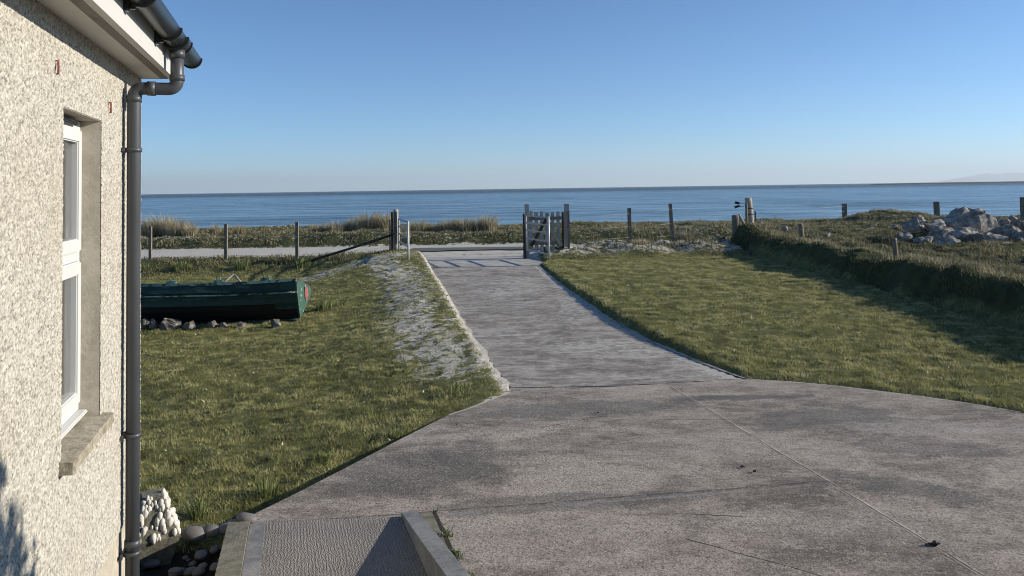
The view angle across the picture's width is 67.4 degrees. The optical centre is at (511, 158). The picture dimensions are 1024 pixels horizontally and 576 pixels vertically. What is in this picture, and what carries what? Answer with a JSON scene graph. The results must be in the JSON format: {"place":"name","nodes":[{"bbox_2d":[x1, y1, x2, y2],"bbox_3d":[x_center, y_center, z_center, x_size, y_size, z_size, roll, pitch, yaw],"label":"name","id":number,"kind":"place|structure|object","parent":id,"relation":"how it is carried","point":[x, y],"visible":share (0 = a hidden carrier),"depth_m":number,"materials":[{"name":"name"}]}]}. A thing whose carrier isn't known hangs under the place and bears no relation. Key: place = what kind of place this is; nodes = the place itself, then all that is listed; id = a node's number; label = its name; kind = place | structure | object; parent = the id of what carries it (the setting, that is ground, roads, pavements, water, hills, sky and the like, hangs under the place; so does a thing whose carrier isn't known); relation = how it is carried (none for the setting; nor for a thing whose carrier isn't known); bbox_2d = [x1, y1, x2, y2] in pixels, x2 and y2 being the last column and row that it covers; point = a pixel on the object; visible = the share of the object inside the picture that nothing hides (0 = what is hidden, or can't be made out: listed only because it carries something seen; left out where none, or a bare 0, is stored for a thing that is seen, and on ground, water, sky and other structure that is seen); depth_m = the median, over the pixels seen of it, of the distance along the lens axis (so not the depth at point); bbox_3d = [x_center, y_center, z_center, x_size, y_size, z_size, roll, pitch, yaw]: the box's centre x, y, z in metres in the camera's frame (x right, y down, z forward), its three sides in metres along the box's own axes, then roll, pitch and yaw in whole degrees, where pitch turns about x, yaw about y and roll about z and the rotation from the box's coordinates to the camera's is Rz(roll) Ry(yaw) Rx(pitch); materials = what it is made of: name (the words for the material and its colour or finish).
{"place":"outdoors","nodes":[
{"label":"outdoors","id":0,"kind":"place"},
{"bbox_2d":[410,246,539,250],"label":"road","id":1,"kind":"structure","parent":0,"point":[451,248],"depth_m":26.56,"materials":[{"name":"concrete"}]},
{"bbox_2d":[140,209,1023,575],"bbox_3d":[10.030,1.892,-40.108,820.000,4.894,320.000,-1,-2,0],"label":"ground","id":2,"kind":"structure","parent":0,"point":[1000,297],"depth_m":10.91,"materials":[{"name":"plant"}]},
{"bbox_2d":[0,0,202,575],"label":"house","id":3,"kind":"structure","parent":2,"relation":"on","point":[73,87],"depth_m":3.24,"materials":[{"name":"paint"}]},
{"bbox_2d":[61,116,86,438],"bbox_3d":[-1.938,0.486,3.263,0.107,1.348,0.621,0,-2,-16],"label":"window","id":4,"kind":"structure","parent":3,"relation":"in","point":[72,138],"depth_m":3.44,"materials":[{"name":"white plastic"}]},
{"bbox_2d":[140,318,149,328],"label":"stone","id":5,"kind":"object","parent":2,"relation":"on","point":[145,322],"visible":0.88,"depth_m":13.11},
{"bbox_2d":[141,259,152,271],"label":"grass tuft","id":6,"kind":"object","parent":2,"relation":"on","point":[144,268],"visible":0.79,"depth_m":21.91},
{"bbox_2d":[141,216,162,236],"bbox_3d":[-14.928,2.694,31.518,1.513,1.003,1.354,-1,-2,0],"label":"marram clump","id":7,"kind":"object","parent":2,"relation":"on","point":[144,230],"visible":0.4,"depth_m":31.23,"materials":[{"name":"plant"}]},
{"bbox_2d":[143,559,160,567],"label":"pebble","id":8,"kind":"object","parent":2,"relation":"on","point":[151,563],"visible":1,"depth_m":4.74,"materials":[{"name":"stone"}]},
{"bbox_2d":[149,318,158,328],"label":"stone","id":9,"kind":"object","parent":2,"relation":"on","point":[153,324],"visible":1,"depth_m":13.12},
{"bbox_2d":[140,488,180,568],"bbox_3d":[-2.246,2.347,4.862,0.275,0.501,0.279,0,-2,-28],"label":"pebble planter","id":10,"kind":"object","parent":2,"relation":"on","point":[160,530],"visible":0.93,"depth_m":4.78,"materials":[{"name":"stone"}]},
{"bbox_2d":[141,213,179,234],"bbox_3d":[-14.529,2.661,31.729,1.766,1.192,1.770,-1,-2,0],"label":"marram clump","id":11,"kind":"object","parent":2,"relation":"on","point":[159,229],"visible":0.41,"depth_m":31.43,"materials":[{"name":"plant"}]},
{"bbox_2d":[159,318,181,329],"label":"stone","id":12,"kind":"object","parent":2,"relation":"on","point":[168,323],"visible":0.76,"depth_m":13.09,"materials":[{"name":"stone"}]},
{"bbox_2d":[168,567,184,575],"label":"pebble","id":13,"kind":"object","parent":2,"relation":"on","point":[180,573],"visible":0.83,"depth_m":4.62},
{"bbox_2d":[168,567,181,573],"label":"pebble","id":14,"kind":"object","parent":13,"relation":"on","point":[174,570],"visible":1,"depth_m":4.62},
{"bbox_2d":[160,214,195,236],"bbox_3d":[-13.670,2.705,31.443,1.669,0.998,1.583,-1,-2,0],"label":"marram clump","id":15,"kind":"object","parent":2,"relation":"on","point":[174,226],"visible":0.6,"depth_m":31.13,"materials":[{"name":"plant"}]},
{"bbox_2d":[171,260,191,271],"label":"grass tuft","id":16,"kind":"object","parent":2,"relation":"on","point":[181,265],"visible":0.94,"depth_m":21.80,"materials":[{"name":"plant"}]},
{"bbox_2d":[182,321,195,329],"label":"stone","id":17,"kind":"object","parent":2,"relation":"on","point":[190,325],"visible":0.88,"depth_m":13.08,"materials":[{"name":"stone"}]},
{"bbox_2d":[179,223,199,236],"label":"marram clump","id":18,"kind":"object","parent":2,"relation":"on","point":[192,231],"visible":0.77,"depth_m":30.98,"materials":[{"name":"plant"}]},
{"bbox_2d":[182,566,196,575],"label":"pebble","id":19,"kind":"object","parent":2,"relation":"on","point":[188,571],"visible":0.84,"depth_m":4.66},
{"bbox_2d":[188,560,197,566],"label":"pebble","id":20,"kind":"object","parent":2,"relation":"on","point":[192,563],"visible":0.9,"depth_m":4.78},
{"bbox_2d":[181,526,205,542],"bbox_3d":[-2.080,2.446,5.013,0.155,0.096,0.118,0,-2,-14],"label":"stone","id":21,"kind":"object","parent":2,"relation":"on","point":[189,534],"visible":1,"depth_m":4.98,"materials":[{"name":"stone"}]},
{"bbox_2d":[182,491,211,519],"bbox_3d":[-2.204,2.441,5.416,0.232,0.219,0.206,1,-3,-45],"label":"grass tuft","id":22,"kind":"object","parent":2,"relation":"on","point":[198,507],"visible":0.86,"depth_m":5.40,"materials":[{"name":"plant"}]},
{"bbox_2d":[191,567,205,575],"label":"pebble","id":23,"kind":"object","parent":2,"relation":"on","point":[199,571],"visible":1,"depth_m":4.66,"materials":[{"name":"stone"}]},
{"bbox_2d":[194,550,207,559],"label":"pebble","id":24,"kind":"object","parent":2,"relation":"on","point":[200,554],"visible":1,"depth_m":4.79,"materials":[{"name":"stone"}]},
{"bbox_2d":[198,562,207,568],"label":"pebble","id":25,"kind":"object","parent":2,"relation":"on","point":[204,565],"visible":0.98,"depth_m":4.71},
{"bbox_2d":[203,524,219,536],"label":"stone","id":26,"kind":"object","parent":2,"relation":"on","point":[212,530],"visible":0.93,"depth_m":5.03,"materials":[{"name":"stone"}]},
{"bbox_2d":[206,320,218,327],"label":"stone","id":27,"kind":"object","parent":2,"relation":"on","point":[212,324],"visible":0.86,"depth_m":13.10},
{"bbox_2d":[209,548,217,553],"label":"pebble","id":28,"kind":"object","parent":2,"relation":"on","point":[213,550],"visible":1,"depth_m":4.86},
{"bbox_2d":[209,562,217,571],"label":"pebble","id":29,"kind":"object","parent":2,"relation":"on","point":[213,567],"visible":0.41,"depth_m":4.67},
{"bbox_2d":[209,224,222,233],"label":"marram clump","id":30,"kind":"object","parent":2,"relation":"on","point":[214,229],"visible":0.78,"depth_m":31.84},
{"bbox_2d":[218,522,227,534],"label":"stone","id":31,"kind":"object","parent":2,"relation":"on","point":[222,527],"visible":0.54,"depth_m":5.05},
{"bbox_2d":[219,322,228,327],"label":"stone","id":32,"kind":"object","parent":2,"relation":"on","point":[223,325],"visible":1,"depth_m":13.10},
{"bbox_2d":[141,274,311,324],"bbox_3d":[-6.137,2.557,13.733,4.818,0.854,1.241,-1,-16,-2],"label":"rowing boat","id":33,"kind":"object","parent":2,"relation":"on","point":[263,299],"visible":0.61,"depth_m":13.31,"materials":[{"name":"paint"}]},
{"bbox_2d":[232,225,247,233],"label":"marram clump","id":34,"kind":"object","parent":2,"relation":"on","point":[241,230],"visible":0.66,"depth_m":31.80,"materials":[{"name":"plant"}]},
{"bbox_2d":[233,257,250,270],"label":"grass tuft","id":35,"kind":"object","parent":2,"relation":"on","point":[237,265],"visible":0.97,"depth_m":21.81,"materials":[{"name":"plant"}]},
{"bbox_2d":[235,322,248,327],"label":"stone","id":36,"kind":"object","parent":2,"relation":"on","point":[239,324],"visible":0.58,"depth_m":13.08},
{"bbox_2d":[141,219,390,259],"bbox_3d":[-8.455,2.577,23.417,9.844,1.366,0.583,-1,-2,4],"label":"wire fence","id":37,"kind":"object","parent":2,"relation":"on","point":[226,237],"visible":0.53,"depth_m":23.48,"materials":[{"name":"grey wood"}]},
{"bbox_2d":[253,475,281,498],"bbox_3d":[-1.828,2.439,5.727,0.251,0.203,0.261,-1,-2,0],"label":"grass tuft","id":38,"kind":"object","parent":2,"relation":"on","point":[265,490],"visible":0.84,"depth_m":5.72,"materials":[{"name":"plant"}]},
{"bbox_2d":[270,319,280,327],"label":"stone","id":39,"kind":"object","parent":2,"relation":"on","point":[275,323],"visible":0.88,"depth_m":12.94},
{"bbox_2d":[295,258,311,268],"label":"grass tuft","id":40,"kind":"object","parent":2,"relation":"on","point":[302,264],"visible":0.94,"depth_m":21.85,"materials":[{"name":"plant"}]},
{"bbox_2d":[310,223,326,232],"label":"marram clump","id":41,"kind":"object","parent":2,"relation":"on","point":[314,228],"visible":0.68,"depth_m":31.26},
{"bbox_2d":[313,450,332,462],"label":"grass tuft","id":42,"kind":"object","parent":2,"relation":"on","point":[328,453],"visible":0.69,"depth_m":6.33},
{"bbox_2d":[315,299,333,310],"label":"grass tuft","id":43,"kind":"object","parent":2,"relation":"on","point":[321,306],"visible":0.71,"depth_m":14.69,"materials":[{"name":"plant"}]},
{"bbox_2d":[323,219,346,231],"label":"marram clump","id":44,"kind":"object","parent":2,"relation":"on","point":[336,227],"visible":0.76,"depth_m":31.19,"materials":[{"name":"plant"}]},
{"bbox_2d":[332,300,344,306],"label":"grass tuft","id":45,"kind":"object","parent":2,"relation":"on","point":[336,304],"visible":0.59,"depth_m":14.97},
{"bbox_2d":[344,215,365,230],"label":"marram clump","id":46,"kind":"object","parent":2,"relation":"on","point":[351,224],"visible":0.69,"depth_m":31.37,"materials":[{"name":"plant"}]},
{"bbox_2d":[351,251,366,257],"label":"grass tuft","id":47,"kind":"object","parent":2,"relation":"on","point":[357,256],"visible":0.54,"depth_m":21.93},
{"bbox_2d":[352,208,382,229],"bbox_3d":[-5.913,2.490,31.713,1.496,1.076,1.455,-1,-2,0],"label":"marram clump","id":48,"kind":"object","parent":2,"relation":"on","point":[371,224],"visible":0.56,"depth_m":31.46,"materials":[{"name":"plant"}]},
{"bbox_2d":[369,209,398,229],"bbox_3d":[-5.334,2.451,31.710,1.389,0.972,1.348,-1,-2,0],"label":"marram clump","id":49,"kind":"object","parent":2,"relation":"on","point":[380,223],"visible":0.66,"depth_m":31.45,"materials":[{"name":"plant"}]},
{"bbox_2d":[391,212,393,249],"bbox_3d":[-3.525,2.192,22.685,0.105,1.264,0.105,-1,-2,0],"label":"gate post","id":50,"kind":"object","parent":2,"relation":"on","point":[392,241],"visible":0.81,"depth_m":22.64,"materials":[{"name":"brown wood"}]},
{"bbox_2d":[393,209,397,249],"bbox_3d":[-3.404,2.143,22.534,0.155,1.341,0.158,-1,-2,0],"label":"gate post","id":51,"kind":"object","parent":2,"relation":"on","point":[395,223],"visible":0.9,"depth_m":22.48,"materials":[{"name":"grey wood"}]},
{"bbox_2d":[308,234,392,261],"bbox_3d":[-4.692,2.591,22.395,2.514,0.803,0.070,-1,-2,-8],"label":"strut","id":52,"kind":"object","parent":51,"relation":"attached to","point":[353,247],"visible":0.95,"depth_m":22.37,"materials":[{"name":"brown wood"}]},
{"bbox_2d":[388,424,408,438],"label":"grass tuft","id":53,"kind":"object","parent":2,"relation":"on","point":[400,435],"visible":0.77,"depth_m":6.80,"materials":[{"name":"plant"}]},
{"bbox_2d":[398,218,408,259],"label":"metal gate","id":54,"kind":"structure","parent":2,"relation":"on","point":[407,236],"depth_m":20.84,"materials":[{"name":"metal"}]},
{"bbox_2d":[409,218,429,231],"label":"marram clump","id":55,"kind":"object","parent":2,"relation":"on","point":[423,226],"visible":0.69,"depth_m":31.53,"materials":[{"name":"plant"}]},
{"bbox_2d":[428,221,444,231],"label":"marram clump","id":56,"kind":"object","parent":2,"relation":"on","point":[435,228],"visible":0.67,"depth_m":31.57,"materials":[{"name":"plant"}]},
{"bbox_2d":[441,217,458,231],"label":"marram clump","id":57,"kind":"object","parent":2,"relation":"on","point":[449,225],"visible":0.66,"depth_m":31.47,"materials":[{"name":"plant"}]},
{"bbox_2d":[448,382,469,393],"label":"grass tuft","id":58,"kind":"object","parent":2,"relation":"on","point":[456,387],"visible":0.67,"depth_m":7.97,"materials":[{"name":"plant"}]},
{"bbox_2d":[454,217,476,231],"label":"marram clump","id":59,"kind":"object","parent":2,"relation":"on","point":[463,225],"visible":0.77,"depth_m":31.39,"materials":[{"name":"plant"}]},
{"bbox_2d":[466,217,486,231],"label":"marram clump","id":60,"kind":"object","parent":2,"relation":"on","point":[476,227],"visible":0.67,"depth_m":31.46,"materials":[{"name":"plant"}]},
{"bbox_2d":[448,392,509,414],"bbox_3d":[-0.306,2.414,7.526,0.063,0.051,0.937,-2,-3,36],"label":"driveway edging","id":61,"kind":"object","parent":2,"relation":"on","point":[481,403],"visible":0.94,"depth_m":7.50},
{"bbox_2d":[425,256,543,267],"bbox_3d":[-1.025,3.107,21.900,3.834,0.404,3.270,-1,-2,0],"label":"driveway threshold","id":62,"kind":"object","parent":2,"relation":"on","point":[486,261],"visible":0.25,"depth_m":21.61,"materials":[{"name":"concrete"}]},
{"bbox_2d":[473,212,500,231],"bbox_3d":[-1.002,2.556,31.732,1.278,0.965,1.295,-1,-2,0],"label":"marram clump","id":63,"kind":"object","parent":2,"relation":"on","point":[491,226],"visible":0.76,"depth_m":31.57,"materials":[{"name":"plant"}]},
{"bbox_2d":[523,214,525,258],"bbox_3d":[0.367,2.356,22.476,0.095,1.511,0.095,-1,-2,0],"label":"gate post","id":64,"kind":"object","parent":2,"relation":"on","point":[524,241],"visible":0.75,"depth_m":22.44,"materials":[{"name":"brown wood"}]},
{"bbox_2d":[525,204,529,257],"bbox_3d":[0.447,2.222,22.631,0.130,1.787,0.128,-1,-2,0],"label":"gate post","id":65,"kind":"object","parent":2,"relation":"on","point":[527,213],"visible":0.62,"depth_m":22.57,"materials":[{"name":"grey paint"}]},
{"bbox_2d":[529,211,562,251],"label":"wooden gate","id":66,"kind":"structure","parent":65,"relation":"attached to","point":[558,242],"depth_m":22.59,"materials":[{"name":"grey paint"}]},
{"bbox_2d":[525,215,549,259],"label":"metal gate","id":67,"kind":"structure","parent":2,"relation":"on","point":[548,232],"depth_m":21.01,"materials":[{"name":"metal"}]},
{"bbox_2d":[562,212,564,247],"bbox_3d":[1.502,2.150,22.584,0.081,1.191,0.080,-1,-2,0],"label":"gate post","id":68,"kind":"object","parent":2,"relation":"on","point":[563,240],"visible":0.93,"depth_m":22.55,"materials":[{"name":"grey wood"}]},
{"bbox_2d":[564,203,568,247],"bbox_3d":[1.620,2.036,22.688,0.156,1.441,0.155,-1,-2,0],"label":"gate post","id":69,"kind":"object","parent":2,"relation":"on","point":[566,207],"visible":0.64,"depth_m":22.62,"materials":[{"name":"grey paint"}]},
{"bbox_2d":[151,261,984,525],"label":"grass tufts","id":70,"kind":"object","parent":2,"relation":"on","point":[477,362],"visible":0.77,"depth_m":9.65,"materials":[{"name":"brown plant"}]},
{"bbox_2d":[432,266,740,387],"bbox_3d":[0.226,2.623,14.291,2.877,0.049,12.576,0,-2,-9],"label":"driveway surface","id":71,"kind":"object","parent":2,"relation":"on","point":[574,341],"visible":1,"depth_m":10.15,"materials":[{"name":"concrete"}]},
{"bbox_2d":[430,272,509,390],"bbox_3d":[-1.141,2.532,14.102,0.207,0.249,12.551,0,-2,-10],"label":"sand drift","id":72,"kind":"object","parent":71,"relation":"on","point":[483,351],"visible":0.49,"depth_m":9.76,"materials":[{"name":"sand"}]},
{"bbox_2d":[255,379,1023,575],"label":"driveway apron","id":73,"kind":"object","parent":2,"relation":"on","point":[648,480],"visible":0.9,"depth_m":5.41,"materials":[{"name":"concrete"}]},
{"bbox_2d":[215,511,469,575],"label":"ramp","id":74,"kind":"structure","parent":73,"relation":"on","point":[409,544],"depth_m":4.35,"materials":[{"name":"concrete"}]},
{"bbox_2d":[236,512,256,523],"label":"stone","id":75,"kind":"object","parent":74,"relation":"on","point":[245,517],"visible":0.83,"depth_m":4.85,"materials":[{"name":"stone"}]},
{"bbox_2d":[433,511,458,560],"bbox_3d":[0.056,2.210,3.080,0.045,0.001,3.998,0,-2,-16],"label":"soil joint","id":76,"kind":"object","parent":73,"relation":"on","point":[443,531],"visible":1,"depth_m":4.65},
{"bbox_2d":[431,509,475,575],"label":"crack weeds","id":77,"kind":"object","parent":73,"relation":"on","point":[448,535],"visible":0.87,"depth_m":4.51,"materials":[{"name":"plant"}]},
{"bbox_2d":[925,540,939,545],"bbox_3d":[2.424,2.219,4.431,0.085,0.025,0.036,-1,-2,0],"label":"debris scrap","id":78,"kind":"object","parent":73,"relation":"on","point":[934,543],"visible":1,"depth_m":4.43,"materials":[{"name":"black"}]},
{"bbox_2d":[629,238,650,244],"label":"marram clump","id":79,"kind":"object","parent":2,"relation":"on","point":[633,241],"visible":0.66,"depth_m":22.99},
{"bbox_2d":[539,266,743,377],"bbox_3d":[1.431,2.607,14.305,0.459,0.067,12.152,-1,-2,-9],"label":"sand drift","id":80,"kind":"object","parent":2,"relation":"on","point":[632,331],"visible":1,"depth_m":10.96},
{"bbox_2d":[567,203,729,248],"bbox_3d":[4.326,2.084,23.675,5.866,1.395,0.371,0,-2,-20],"label":"wire fence","id":81,"kind":"object","parent":2,"relation":"on","point":[629,237],"visible":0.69,"depth_m":23.50,"materials":[{"name":"grey wood"}]},
{"bbox_2d":[674,226,700,240],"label":"marram clump","id":82,"kind":"object","parent":2,"relation":"on","point":[685,233],"visible":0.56,"depth_m":24.03,"materials":[{"name":"plant"}]},
{"bbox_2d":[732,214,744,236],"bbox_3d":[7.226,2.082,24.187,0.590,0.724,0.237,-1,-2,15],"label":"stump post","id":83,"kind":"object","parent":2,"relation":"on","point":[735,222],"visible":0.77,"depth_m":24.15,"materials":[{"name":"grey wood"}]},
{"bbox_2d":[745,197,753,222],"bbox_3d":[7.610,1.855,24.543,0.315,1.250,0.244,-1,-2,0],"label":"strainer post","id":84,"kind":"object","parent":2,"relation":"on","point":[748,201],"visible":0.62,"depth_m":24.45,"materials":[{"name":"grey wood"}]},
{"bbox_2d":[745,203,1023,271],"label":"wire fence","id":85,"kind":"object","parent":2,"relation":"on","point":[894,240],"visible":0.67,"depth_m":15.93,"materials":[{"name":"grey wood"}]},
{"bbox_2d":[751,379,1018,411],"bbox_3d":[3.618,2.345,7.714,2.490,0.017,0.197,-2,-3,33],"label":"edging","id":86,"kind":"object","parent":2,"relation":"on","point":[888,392],"visible":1,"depth_m":7.68,"materials":[{"name":"concrete"}]},
{"bbox_2d":[754,197,1023,220],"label":"wire fence","id":87,"kind":"object","parent":2,"relation":"on","point":[936,206],"visible":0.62,"depth_m":33.85,"materials":[{"name":"grey wood"}]},
{"bbox_2d":[896,232,912,241],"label":"boulder","id":88,"kind":"object","parent":2,"relation":"on","point":[904,236],"visible":0.77,"depth_m":23.20,"materials":[{"name":"stone"}]},
{"bbox_2d":[899,218,924,234],"bbox_3d":[12.508,2.115,23.905,0.667,0.556,0.577,0,-2,-18],"label":"boulder","id":89,"kind":"object","parent":2,"relation":"on","point":[914,226],"visible":0.99,"depth_m":23.76,"materials":[{"name":"stone"}]},
{"bbox_2d":[911,215,927,224],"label":"boulder","id":90,"kind":"object","parent":2,"relation":"on","point":[920,217],"visible":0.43,"depth_m":24.62,"materials":[{"name":"stone"}]},
{"bbox_2d":[913,236,932,243],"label":"boulder","id":91,"kind":"object","parent":2,"relation":"on","point":[923,239],"visible":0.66,"depth_m":22.41,"materials":[{"name":"stone"}]},
{"bbox_2d":[920,219,945,235],"bbox_3d":[13.243,2.168,24.085,0.861,0.606,0.645,1,-3,-36],"label":"boulder","id":92,"kind":"object","parent":2,"relation":"on","point":[930,225],"visible":0.4,"depth_m":23.90,"materials":[{"name":"stone"}]},
{"bbox_2d":[935,235,960,244],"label":"boulder","id":93,"kind":"object","parent":2,"relation":"on","point":[947,239],"visible":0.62,"depth_m":22.10,"materials":[{"name":"stone"}]},
{"bbox_2d":[944,227,978,242],"bbox_3d":[13.567,2.520,23.288,1.576,0.926,0.768,-2,-2,16],"label":"boulder","id":94,"kind":"object","parent":2,"relation":"on","point":[961,234],"visible":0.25,"depth_m":23.14,"materials":[{"name":"stone"}]},
{"bbox_2d":[927,225,949,241],"bbox_3d":[13.021,2.275,23.393,0.649,0.517,0.506,1,-3,-35],"label":"boulder","id":95,"kind":"object","parent":94,"relation":"on","point":[936,231],"visible":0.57,"depth_m":23.26,"materials":[{"name":"stone"}]},
{"bbox_2d":[942,207,999,233],"bbox_3d":[14.622,2.110,24.491,2.071,1.174,1.148,-1,-2,0],"label":"boulder","id":96,"kind":"object","parent":2,"relation":"on","point":[981,221],"visible":0.42,"depth_m":24.20,"materials":[{"name":"stone"}]},
{"bbox_2d":[996,217,1009,225],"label":"boulder","id":97,"kind":"object","parent":96,"relation":"on","point":[1002,221],"visible":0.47,"depth_m":24.46,"materials":[{"name":"stone"}]},
{"bbox_2d":[970,232,1006,242],"bbox_3d":[14.144,2.410,22.829,1.019,0.476,0.505,-1,-2,0],"label":"boulder","id":98,"kind":"object","parent":2,"relation":"on","point":[987,236],"visible":0.68,"depth_m":22.67,"materials":[{"name":"stone"}]},
{"bbox_2d":[992,224,1020,240],"bbox_3d":[15.174,2.274,23.469,0.832,0.559,0.448,-1,-2,11],"label":"boulder","id":99,"kind":"object","parent":2,"relation":"on","point":[1007,230],"visible":0.53,"depth_m":23.38,"materials":[{"name":"stone"}]},
{"bbox_2d":[1008,215,1017,221],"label":"boulder","id":100,"kind":"object","parent":2,"relation":"on","point":[1011,218],"visible":0.56,"depth_m":25.34,"materials":[{"name":"stone"}]},
{"bbox_2d":[1009,217,1023,230],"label":"boulder","id":101,"kind":"object","parent":2,"relation":"on","point":[1019,223],"visible":0.54,"depth_m":24.10,"materials":[{"name":"stone"}]},
{"bbox_2d":[1010,230,1023,242],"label":"boulder","id":102,"kind":"object","parent":2,"relation":"on","point":[1016,235],"visible":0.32,"depth_m":22.79,"materials":[{"name":"stone"}]},
{"bbox_2d":[141,181,1023,228],"bbox_3d":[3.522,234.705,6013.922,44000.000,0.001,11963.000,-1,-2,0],"label":"water","id":103,"kind":"structure","parent":0,"point":[268,209],"depth_m":183.19,"materials":[{"name":"liquid"}]},
{"bbox_2d":[141,208,1023,305],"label":"rough grass","id":104,"kind":"structure","parent":0,"point":[936,261],"depth_m":22.81,"materials":[{"name":"plant"}]},
{"bbox_2d":[141,0,1023,193],"label":"sky","id":105,"kind":"structure","parent":0,"point":[283,95],"materials":[{"name":"blue"}]},
{"bbox_2d":[874,181,1023,184],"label":"headland","id":106,"kind":"structure","parent":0,"point":[953,183],"depth_m":1475.27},
{"bbox_2d":[938,172,1023,181],"bbox_3d":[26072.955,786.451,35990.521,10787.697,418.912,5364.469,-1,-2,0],"label":"hills","id":107,"kind":"structure","parent":0,"point":[1008,176],"depth_m":35103.89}
]}

